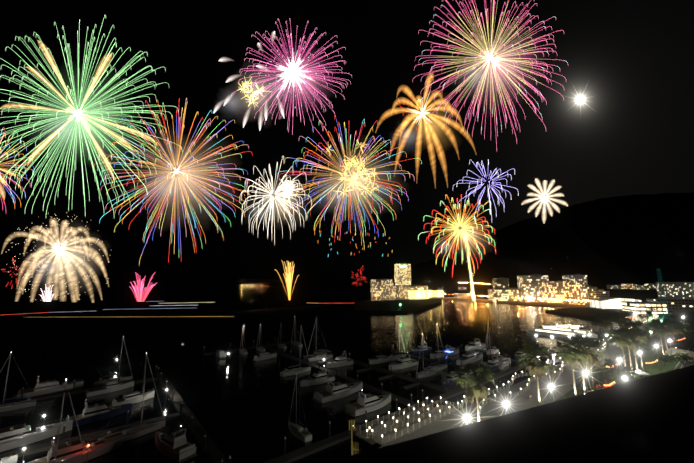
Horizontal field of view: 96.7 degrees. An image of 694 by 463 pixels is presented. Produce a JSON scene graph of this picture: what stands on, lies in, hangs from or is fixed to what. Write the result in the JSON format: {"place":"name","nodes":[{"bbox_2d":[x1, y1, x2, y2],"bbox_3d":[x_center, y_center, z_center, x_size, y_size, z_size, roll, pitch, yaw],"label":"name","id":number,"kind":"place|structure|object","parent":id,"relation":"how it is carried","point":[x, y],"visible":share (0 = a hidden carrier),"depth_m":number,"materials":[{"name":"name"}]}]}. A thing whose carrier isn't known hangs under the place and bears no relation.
{"place":"outdoors","nodes":[
{"label":"outdoors","id":0,"kind":"place"},
{"bbox_2d":[0,276,369,281],"bbox_3d":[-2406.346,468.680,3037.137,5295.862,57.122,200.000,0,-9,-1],"label":"breakwater","id":1,"kind":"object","parent":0,"point":[48,279],"depth_m":3048.93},
{"bbox_2d":[0,282,658,462],"bbox_3d":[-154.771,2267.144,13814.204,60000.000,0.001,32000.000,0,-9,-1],"label":"sea water","id":2,"kind":"structure","parent":0,"point":[238,403],"depth_m":161.16,"materials":[{"name":"black liquid"}]},
{"bbox_2d":[0,451,17,462],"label":"boat","id":3,"kind":"object","parent":2,"relation":"on","point":[10,459],"visible":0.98,"depth_m":59.08,"materials":[{"name":"white"}]},
{"bbox_2d":[0,353,36,411],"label":"boat","id":4,"kind":"object","parent":2,"relation":"on","point":[29,402],"visible":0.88,"depth_m":86.27,"materials":[{"name":"white"}]},
{"bbox_2d":[0,418,72,451],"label":"boat","id":5,"kind":"object","parent":2,"relation":"on","point":[13,437],"visible":0.92,"depth_m":67.59,"materials":[{"name":"white"}]},
{"bbox_2d":[0,309,80,312],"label":"trail","id":6,"kind":"object","parent":2,"relation":"in","point":[37,310],"visible":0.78,"depth_m":358.13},
{"bbox_2d":[13,379,83,399],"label":"boat","id":7,"kind":"object","parent":2,"relation":"on","point":[47,387],"visible":0.88,"depth_m":97.44,"materials":[{"name":"white"}]},
{"bbox_2d":[13,379,87,462],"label":"boat","id":8,"kind":"object","parent":2,"relation":"on","point":[61,412],"visible":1,"depth_m":54.36,"materials":[{"name":"white"}]},
{"bbox_2d":[23,433,123,462],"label":"boat","id":9,"kind":"object","parent":2,"relation":"on","point":[70,452],"visible":0.96,"depth_m":60.69,"materials":[{"name":"white"}]},
{"bbox_2d":[65,399,131,426],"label":"boat","id":10,"kind":"object","parent":2,"relation":"on","point":[96,412],"visible":0.9,"depth_m":79.05,"materials":[{"name":"white"}]},
{"bbox_2d":[86,369,134,396],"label":"boat","id":11,"kind":"object","parent":2,"relation":"on","point":[113,385],"visible":0.98,"depth_m":99.58,"materials":[{"name":"white"}]},
{"bbox_2d":[93,338,132,386],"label":"boat","id":12,"kind":"object","parent":2,"relation":"on","point":[100,382],"visible":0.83,"depth_m":108.87,"materials":[{"name":"white"}]},
{"bbox_2d":[0,315,234,318],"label":"breakwater concrete","id":13,"kind":"object","parent":2,"relation":"in","point":[118,317],"visible":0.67,"depth_m":298.14,"materials":[{"name":"concrete"}]},
{"bbox_2d":[97,353,165,441],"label":"boat","id":14,"kind":"object","parent":2,"relation":"on","point":[135,432],"visible":0.77,"depth_m":71.32,"materials":[{"name":"white"}]},
{"bbox_2d":[109,387,154,406],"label":"boat","id":15,"kind":"object","parent":2,"relation":"on","point":[134,397],"visible":0.92,"depth_m":90.00,"materials":[{"name":"white"}]},
{"bbox_2d":[155,428,197,461],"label":"boat","id":16,"kind":"object","parent":2,"relation":"on","point":[174,444],"visible":1,"depth_m":63.53,"materials":[{"name":"white"}]},
{"bbox_2d":[216,349,225,358],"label":"boat","id":17,"kind":"object","parent":2,"relation":"on","point":[220,354],"visible":0.96,"depth_m":143.93,"materials":[{"name":"white"}]},
{"bbox_2d":[240,327,247,354],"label":"boat","id":18,"kind":"object","parent":2,"relation":"on","point":[243,351],"visible":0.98,"depth_m":152.44,"materials":[{"name":"white"}]},
{"bbox_2d":[256,324,265,351],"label":"boat","id":19,"kind":"object","parent":2,"relation":"on","point":[261,349],"visible":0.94,"depth_m":158.49,"materials":[{"name":"white"}]},
{"bbox_2d":[253,352,276,360],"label":"boat","id":20,"kind":"object","parent":2,"relation":"on","point":[265,356],"visible":0.94,"depth_m":140.14,"materials":[{"name":"white"}]},
{"bbox_2d":[277,325,286,348],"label":"boat","id":21,"kind":"object","parent":2,"relation":"on","point":[282,346],"visible":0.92,"depth_m":165.85,"materials":[{"name":"white"}]},
{"bbox_2d":[226,303,354,314],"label":"breakwater concrete","id":22,"kind":"object","parent":2,"relation":"in","point":[276,309],"visible":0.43,"depth_m":385.92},
{"bbox_2d":[280,327,310,376],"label":"boat","id":23,"kind":"object","parent":2,"relation":"on","point":[287,372],"visible":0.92,"depth_m":119.00,"materials":[{"name":"white"}]},
{"bbox_2d":[291,319,302,346],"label":"boat","id":24,"kind":"object","parent":2,"relation":"on","point":[297,344],"visible":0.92,"depth_m":170.87,"materials":[{"name":"white"}]},
{"bbox_2d":[288,374,311,442],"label":"boat","id":25,"kind":"object","parent":2,"relation":"on","point":[301,433],"visible":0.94,"depth_m":71.18,"materials":[{"name":"white"}]},
{"bbox_2d":[0,326,608,462],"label":"marina docks","id":26,"kind":"object","parent":2,"relation":"on","point":[211,450],"visible":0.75,"depth_m":89.79,"materials":[{"name":"grey concrete"}]},
{"bbox_2d":[354,402,458,445],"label":"promenade","id":27,"kind":"structure","parent":26,"relation":"on","point":[372,442],"depth_m":73.66,"materials":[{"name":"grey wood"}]},
{"bbox_2d":[303,317,332,361],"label":"sailboat","id":28,"kind":"object","parent":2,"relation":"on","point":[316,356],"visible":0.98,"depth_m":141.61,"materials":[{"name":"white"}]},
{"bbox_2d":[301,366,335,386],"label":"boat","id":29,"kind":"object","parent":2,"relation":"on","point":[319,377],"visible":0.96,"depth_m":107.40,"materials":[{"name":"white"}]},
{"bbox_2d":[311,380,361,402],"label":"boat","id":30,"kind":"object","parent":2,"relation":"on","point":[336,390],"visible":0.98,"depth_m":94.73,"materials":[{"name":"white"}]},
{"bbox_2d":[326,353,353,367],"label":"boat","id":31,"kind":"object","parent":2,"relation":"on","point":[340,361],"visible":0.9,"depth_m":129.32,"materials":[{"name":"white"}]},
{"bbox_2d":[343,392,390,416],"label":"boat","id":32,"kind":"object","parent":2,"relation":"on","point":[370,402],"visible":0.92,"depth_m":85.02,"materials":[{"name":"white"}]},
{"bbox_2d":[369,355,388,364],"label":"boat","id":33,"kind":"object","parent":2,"relation":"on","point":[379,359],"visible":0.96,"depth_m":134.18,"materials":[{"name":"white"}]},
{"bbox_2d":[389,325,405,360],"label":"boat","id":34,"kind":"object","parent":2,"relation":"on","point":[394,357],"visible":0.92,"depth_m":141.75,"materials":[{"name":"white"}]},
{"bbox_2d":[354,299,441,313],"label":"pier","id":35,"kind":"structure","parent":2,"relation":"on","point":[408,306],"depth_m":415.71,"materials":[{"name":"concrete"}]},
{"bbox_2d":[409,290,443,297],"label":"building","id":36,"kind":"structure","parent":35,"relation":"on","point":[424,293],"depth_m":643.41,"materials":[{"name":"concrete"}]},
{"bbox_2d":[389,354,417,369],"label":"boat","id":37,"kind":"object","parent":2,"relation":"on","point":[403,362],"visible":0.94,"depth_m":127.52,"materials":[{"name":"white"}]},
{"bbox_2d":[413,342,432,354],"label":"boat","id":38,"kind":"object","parent":2,"relation":"on","point":[423,350],"visible":0.92,"depth_m":152.65,"materials":[{"name":"white"}]},
{"bbox_2d":[416,336,435,377],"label":"boat","id":39,"kind":"object","parent":2,"relation":"on","point":[425,373],"visible":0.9,"depth_m":116.20,"materials":[{"name":"white"}]},
{"bbox_2d":[424,326,446,371],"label":"boat","id":40,"kind":"object","parent":2,"relation":"on","point":[437,368],"visible":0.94,"depth_m":124.10,"materials":[{"name":"white"}]},
{"bbox_2d":[430,350,446,358],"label":"boat","id":41,"kind":"object","parent":2,"relation":"on","point":[440,355],"visible":0.85,"depth_m":143.36,"materials":[{"name":"white"}]},
{"bbox_2d":[443,345,458,356],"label":"boat","id":42,"kind":"object","parent":2,"relation":"on","point":[451,351],"visible":0.9,"depth_m":148.61,"materials":[{"name":"white"}]},
{"bbox_2d":[441,373,462,385],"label":"boat","id":43,"kind":"object","parent":2,"relation":"on","point":[448,378],"visible":0.69,"depth_m":106.21,"materials":[{"name":"white"}]},
{"bbox_2d":[441,368,468,383],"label":"boat","id":44,"kind":"object","parent":2,"relation":"on","point":[443,374],"visible":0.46,"depth_m":113.36,"materials":[{"name":"white"}]},
{"bbox_2d":[456,350,479,364],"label":"boat","id":45,"kind":"object","parent":2,"relation":"on","point":[470,357],"visible":1,"depth_m":134.96,"materials":[{"name":"white"}]},
{"bbox_2d":[465,339,485,350],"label":"boat","id":46,"kind":"object","parent":2,"relation":"on","point":[474,345],"visible":0.83,"depth_m":161.93,"materials":[{"name":"white"}]},
{"bbox_2d":[470,350,482,358],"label":"boat","id":47,"kind":"object","parent":2,"relation":"on","point":[476,352],"visible":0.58,"depth_m":141.04,"materials":[{"name":"white"}]},
{"bbox_2d":[486,326,498,354],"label":"boat","id":48,"kind":"object","parent":2,"relation":"on","point":[493,351],"visible":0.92,"depth_m":153.03,"materials":[{"name":"white"}]},
{"bbox_2d":[481,337,503,368],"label":"boat","id":49,"kind":"object","parent":2,"relation":"on","point":[500,367],"visible":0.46,"depth_m":130.15,"materials":[{"name":"white"}]},
{"bbox_2d":[484,356,502,370],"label":"boat","id":50,"kind":"object","parent":2,"relation":"on","point":[492,362],"visible":0.83,"depth_m":124.71,"materials":[{"name":"white"}]},
{"bbox_2d":[496,355,510,366],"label":"boat","id":51,"kind":"object","parent":2,"relation":"on","point":[504,360],"visible":0.65,"depth_m":129.91,"materials":[{"name":"white"}]},
{"bbox_2d":[515,351,526,359],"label":"boat","id":52,"kind":"object","parent":2,"relation":"on","point":[517,355],"visible":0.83,"depth_m":141.56,"materials":[{"name":"white"}]},
{"bbox_2d":[526,323,582,337],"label":"excursion boat","id":53,"kind":"object","parent":2,"relation":"on","point":[554,331],"visible":0.88,"depth_m":198.06,"materials":[{"name":"white"}]},
{"bbox_2d":[558,322,596,337],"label":"excursion boat","id":54,"kind":"object","parent":2,"relation":"on","point":[579,330],"visible":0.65,"depth_m":199.71,"materials":[{"name":"white"}]},
{"bbox_2d":[545,307,633,319],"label":"jetty rock","id":55,"kind":"object","parent":2,"relation":"on","point":[588,312],"visible":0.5,"depth_m":332.11,"materials":[{"name":"stone"}]},
{"bbox_2d":[621,301,666,314],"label":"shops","id":56,"kind":"structure","parent":55,"relation":"on","point":[638,307],"depth_m":333.21,"materials":[{"name":"concrete"}]},
{"bbox_2d":[0,0,693,280],"label":"sky","id":57,"kind":"structure","parent":0,"point":[140,139],"materials":[{"name":"black"}]},
{"bbox_2d":[371,278,393,297],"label":"hotel building","id":58,"kind":"structure","parent":0,"point":[382,288],"depth_m":669.90,"materials":[{"name":"concrete"}]},
{"bbox_2d":[394,263,410,284],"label":"hotel tower","id":59,"kind":"structure","parent":0,"point":[402,275],"depth_m":708.67,"materials":[{"name":"concrete"}]},
{"bbox_2d":[393,284,427,297],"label":"hotel wing","id":60,"kind":"structure","parent":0,"point":[401,291],"depth_m":657.87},
{"bbox_2d":[492,277,508,288],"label":"building","id":61,"kind":"structure","parent":0,"point":[500,283],"depth_m":557.24,"materials":[{"name":"concrete"}]},
{"bbox_2d":[309,193,693,297],"bbox_3d":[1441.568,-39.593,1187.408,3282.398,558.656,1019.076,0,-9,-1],"label":"hills","id":62,"kind":"structure","parent":0,"point":[639,239],"depth_m":1220.85,"materials":[{"name":"black"}]},
{"bbox_2d":[607,285,620,288],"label":"building","id":63,"kind":"structure","parent":62,"relation":"on","point":[613,286],"depth_m":695.80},
{"bbox_2d":[621,284,634,288],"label":"building","id":64,"kind":"structure","parent":62,"relation":"on","point":[627,286],"depth_m":696.50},
{"bbox_2d":[632,285,648,289],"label":"building","id":65,"kind":"structure","parent":62,"relation":"on","point":[641,287],"depth_m":696.12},
{"bbox_2d":[645,283,656,288],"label":"building","id":66,"kind":"structure","parent":62,"relation":"on","point":[652,285],"depth_m":697.06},
{"bbox_2d":[429,297,589,306],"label":"shoreline","id":67,"kind":"structure","parent":0,"point":[538,303],"depth_m":481.71,"materials":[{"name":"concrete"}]},
{"bbox_2d":[454,293,470,297],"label":"building","id":68,"kind":"structure","parent":67,"relation":"on","point":[462,295],"depth_m":606.26,"materials":[{"name":"concrete"}]},
{"bbox_2d":[488,288,521,302],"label":"building","id":69,"kind":"structure","parent":67,"relation":"on","point":[496,295],"depth_m":515.69,"materials":[{"name":"concrete"}]},
{"bbox_2d":[517,274,548,301],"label":"building","id":70,"kind":"structure","parent":67,"relation":"on","point":[528,285],"depth_m":504.36,"materials":[{"name":"concrete"}]},
{"bbox_2d":[538,280,582,303],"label":"building","id":71,"kind":"structure","parent":67,"relation":"on","point":[566,291],"depth_m":473.19,"materials":[{"name":"concrete"}]},
{"bbox_2d":[579,285,596,304],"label":"building","id":72,"kind":"structure","parent":67,"relation":"on","point":[584,289],"depth_m":459.42,"materials":[{"name":"concrete"}]},
{"bbox_2d":[590,297,641,308],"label":"glass terminal","id":73,"kind":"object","parent":67,"relation":"on","point":[609,303],"visible":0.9,"depth_m":378.30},
{"bbox_2d":[377,311,692,448],"bbox_3d":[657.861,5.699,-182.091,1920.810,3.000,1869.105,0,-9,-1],"label":"promenade","id":74,"kind":"structure","parent":0,"point":[562,388],"depth_m":89.97,"materials":[{"name":"concrete"}]},
{"bbox_2d":[450,361,495,421],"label":"palm tree","id":75,"kind":"object","parent":74,"relation":"on","point":[475,389],"visible":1,"depth_m":71.31,"materials":[{"name":"green plant"}]},
{"bbox_2d":[325,365,693,462],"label":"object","id":76,"kind":"structure","parent":74,"relation":"on","point":[650,419],"depth_m":16.44,"materials":[{"name":"black"}]},
{"bbox_2d":[349,420,356,454],"bbox_3d":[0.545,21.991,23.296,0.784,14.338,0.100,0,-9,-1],"label":"sign post","id":77,"kind":"object","parent":76,"relation":"attached to","point":[353,422],"visible":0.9,"depth_m":24.25,"materials":[{"name":"gold metal"}]},
{"bbox_2d":[353,313,666,444],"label":"promenade fence","id":78,"kind":"object","parent":74,"relation":"on","point":[463,402],"visible":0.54,"depth_m":78.67,"materials":[{"name":"metal"}]},
{"bbox_2d":[518,343,559,405],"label":"palm tree","id":79,"kind":"object","parent":74,"relation":"on","point":[534,366],"visible":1,"depth_m":83.43,"materials":[{"name":"green plant"}]},
{"bbox_2d":[570,379,597,390],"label":"hedge bush","id":80,"kind":"object","parent":74,"relation":"on","point":[580,385],"visible":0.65,"depth_m":96.37,"materials":[{"name":"green plant"}]},
{"bbox_2d":[577,375,603,384],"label":"hedge bush","id":81,"kind":"object","parent":74,"relation":"on","point":[595,380],"visible":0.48,"depth_m":101.43,"materials":[{"name":"green plant"}]},
{"bbox_2d":[497,338,684,415],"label":"promenade props","id":82,"kind":"object","parent":74,"relation":"on","point":[528,397],"visible":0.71,"depth_m":97.32,"materials":[{"name":"orange paper"}]},
{"bbox_2d":[592,365,613,373],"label":"hedge bush","id":83,"kind":"object","parent":74,"relation":"on","point":[600,369],"visible":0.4,"depth_m":114.85,"materials":[{"name":"green plant"}]},
{"bbox_2d":[595,313,618,346],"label":"palm tree","id":84,"kind":"object","parent":74,"relation":"on","point":[605,323],"visible":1,"depth_m":158.30,"materials":[{"name":"green plant"}]},
{"bbox_2d":[605,358,627,365],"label":"hedge bush","id":85,"kind":"object","parent":74,"relation":"on","point":[615,362],"visible":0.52,"depth_m":124.30,"materials":[{"name":"green plant"}]},
{"bbox_2d":[612,313,628,324],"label":"palm tree","id":86,"kind":"object","parent":74,"relation":"on","point":[620,322],"visible":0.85,"depth_m":173.26,"materials":[{"name":"green plant"}]},
{"bbox_2d":[614,355,633,362],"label":"car","id":87,"kind":"object","parent":74,"relation":"on","point":[622,359],"visible":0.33,"depth_m":128.82,"materials":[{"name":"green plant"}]},
{"bbox_2d":[615,352,636,358],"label":"car","id":88,"kind":"object","parent":74,"relation":"on","point":[626,355],"visible":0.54,"depth_m":136.53,"materials":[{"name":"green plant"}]},
{"bbox_2d":[657,268,672,320],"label":"tower","id":89,"kind":"structure","parent":74,"relation":"on","point":[663,315],"depth_m":257.77,"materials":[{"name":"teal paint"}]},
{"bbox_2d":[646,299,693,312],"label":"building","id":90,"kind":"structure","parent":74,"relation":"on","point":[680,305],"depth_m":348.18,"materials":[{"name":"concrete"}]},
{"bbox_2d":[656,280,693,298],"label":"building","id":91,"kind":"structure","parent":74,"relation":"on","point":[679,289],"depth_m":523.55,"materials":[{"name":"concrete"}]},
{"bbox_2d":[562,273,587,284],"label":"building","id":92,"kind":"structure","parent":0,"point":[577,277],"depth_m":523.28,"materials":[{"name":"concrete"}]},
{"bbox_2d":[588,289,609,303],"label":"building","id":93,"kind":"structure","parent":0,"point":[597,293],"depth_m":435.17,"materials":[{"name":"concrete"}]},
{"bbox_2d":[561,312,693,399],"bbox_3d":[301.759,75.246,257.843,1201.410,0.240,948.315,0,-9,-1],"label":"lawn","id":94,"kind":"structure","parent":0,"point":[651,369],"depth_m":127.61,"materials":[{"name":"green plant"}]},
{"bbox_2d":[550,336,588,395],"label":"palm tree","id":95,"kind":"object","parent":94,"relation":"on","point":[571,359],"visible":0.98,"depth_m":89.59,"materials":[{"name":"green plant"}]},
{"bbox_2d":[464,313,685,423],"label":"street lamps","id":96,"kind":"object","parent":94,"relation":"on","point":[466,417],"visible":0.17,"depth_m":94.80,"materials":[{"name":"silver metal"}]},
{"bbox_2d":[563,334,596,393],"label":"palm tree","id":97,"kind":"object","parent":94,"relation":"on","point":[584,339],"visible":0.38,"depth_m":93.06,"materials":[{"name":"green plant"}]},
{"bbox_2d":[572,339,609,390],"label":"palm tree","id":98,"kind":"object","parent":94,"relation":"on","point":[596,361],"visible":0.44,"depth_m":94.23,"materials":[{"name":"green plant"}]},
{"bbox_2d":[592,368,619,386],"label":"park tree","id":99,"kind":"object","parent":94,"relation":"on","point":[604,374],"visible":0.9,"depth_m":98.02,"materials":[{"name":"green plant"}]},
{"bbox_2d":[603,327,636,372],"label":"palm tree","id":100,"kind":"object","parent":94,"relation":"on","point":[612,338],"visible":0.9,"depth_m":111.71,"materials":[{"name":"green plant"}]},
{"bbox_2d":[608,361,635,382],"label":"park tree","id":101,"kind":"object","parent":94,"relation":"on","point":[615,368],"visible":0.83,"depth_m":102.61,"materials":[{"name":"green plant"}]},
{"bbox_2d":[615,327,642,374],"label":"palm tree","id":102,"kind":"object","parent":94,"relation":"on","point":[632,345],"visible":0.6,"depth_m":111.75,"materials":[{"name":"green plant"}]},
{"bbox_2d":[618,321,649,369],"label":"palm tree","id":103,"kind":"object","parent":94,"relation":"on","point":[642,335],"visible":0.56,"depth_m":114.34,"materials":[{"name":"green plant"}]},
{"bbox_2d":[622,320,650,369],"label":"palm tree","id":104,"kind":"object","parent":94,"relation":"on","point":[639,322],"visible":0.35,"depth_m":117.95,"materials":[{"name":"green plant"}]},
{"bbox_2d":[630,370,649,377],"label":"event tent","id":105,"kind":"object","parent":94,"relation":"on","point":[639,372],"visible":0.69,"depth_m":104.50,"materials":[{"name":"white fabric"}]},
{"bbox_2d":[647,320,672,357],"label":"palm tree","id":106,"kind":"object","parent":94,"relation":"on","point":[660,334],"visible":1,"depth_m":134.78,"materials":[{"name":"green plant"}]},
{"bbox_2d":[650,319,677,349],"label":"palm tree","id":107,"kind":"object","parent":94,"relation":"on","point":[665,321],"visible":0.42,"depth_m":137.52,"materials":[{"name":"green plant"}]},
{"bbox_2d":[653,352,674,365],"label":"park tree","id":108,"kind":"object","parent":94,"relation":"on","point":[666,358],"visible":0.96,"depth_m":122.16,"materials":[{"name":"green plant"}]},
{"bbox_2d":[661,322,684,347],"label":"palm tree","id":109,"kind":"object","parent":94,"relation":"on","point":[676,331],"visible":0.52,"depth_m":155.81,"materials":[{"name":"green plant"}]},
{"bbox_2d":[663,338,683,347],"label":"park tree","id":110,"kind":"object","parent":94,"relation":"on","point":[673,343],"visible":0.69,"depth_m":146.13,"materials":[{"name":"green plant"}]},
{"bbox_2d":[666,315,681,337],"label":"palm tree","id":111,"kind":"object","parent":94,"relation":"on","point":[674,320],"visible":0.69,"depth_m":184.53,"materials":[{"name":"green plant"}]},
{"bbox_2d":[665,348,693,361],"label":"path","id":112,"kind":"structure","parent":94,"relation":"on","point":[679,351],"depth_m":131.83,"materials":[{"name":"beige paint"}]},
{"bbox_2d":[670,351,693,367],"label":"park tree","id":113,"kind":"object","parent":94,"relation":"on","point":[685,357],"visible":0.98,"depth_m":119.87,"materials":[{"name":"green plant"}]},
{"bbox_2d":[680,329,693,340],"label":"park tree","id":114,"kind":"object","parent":94,"relation":"on","point":[687,331],"visible":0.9,"depth_m":172.48,"materials":[{"name":"green plant"}]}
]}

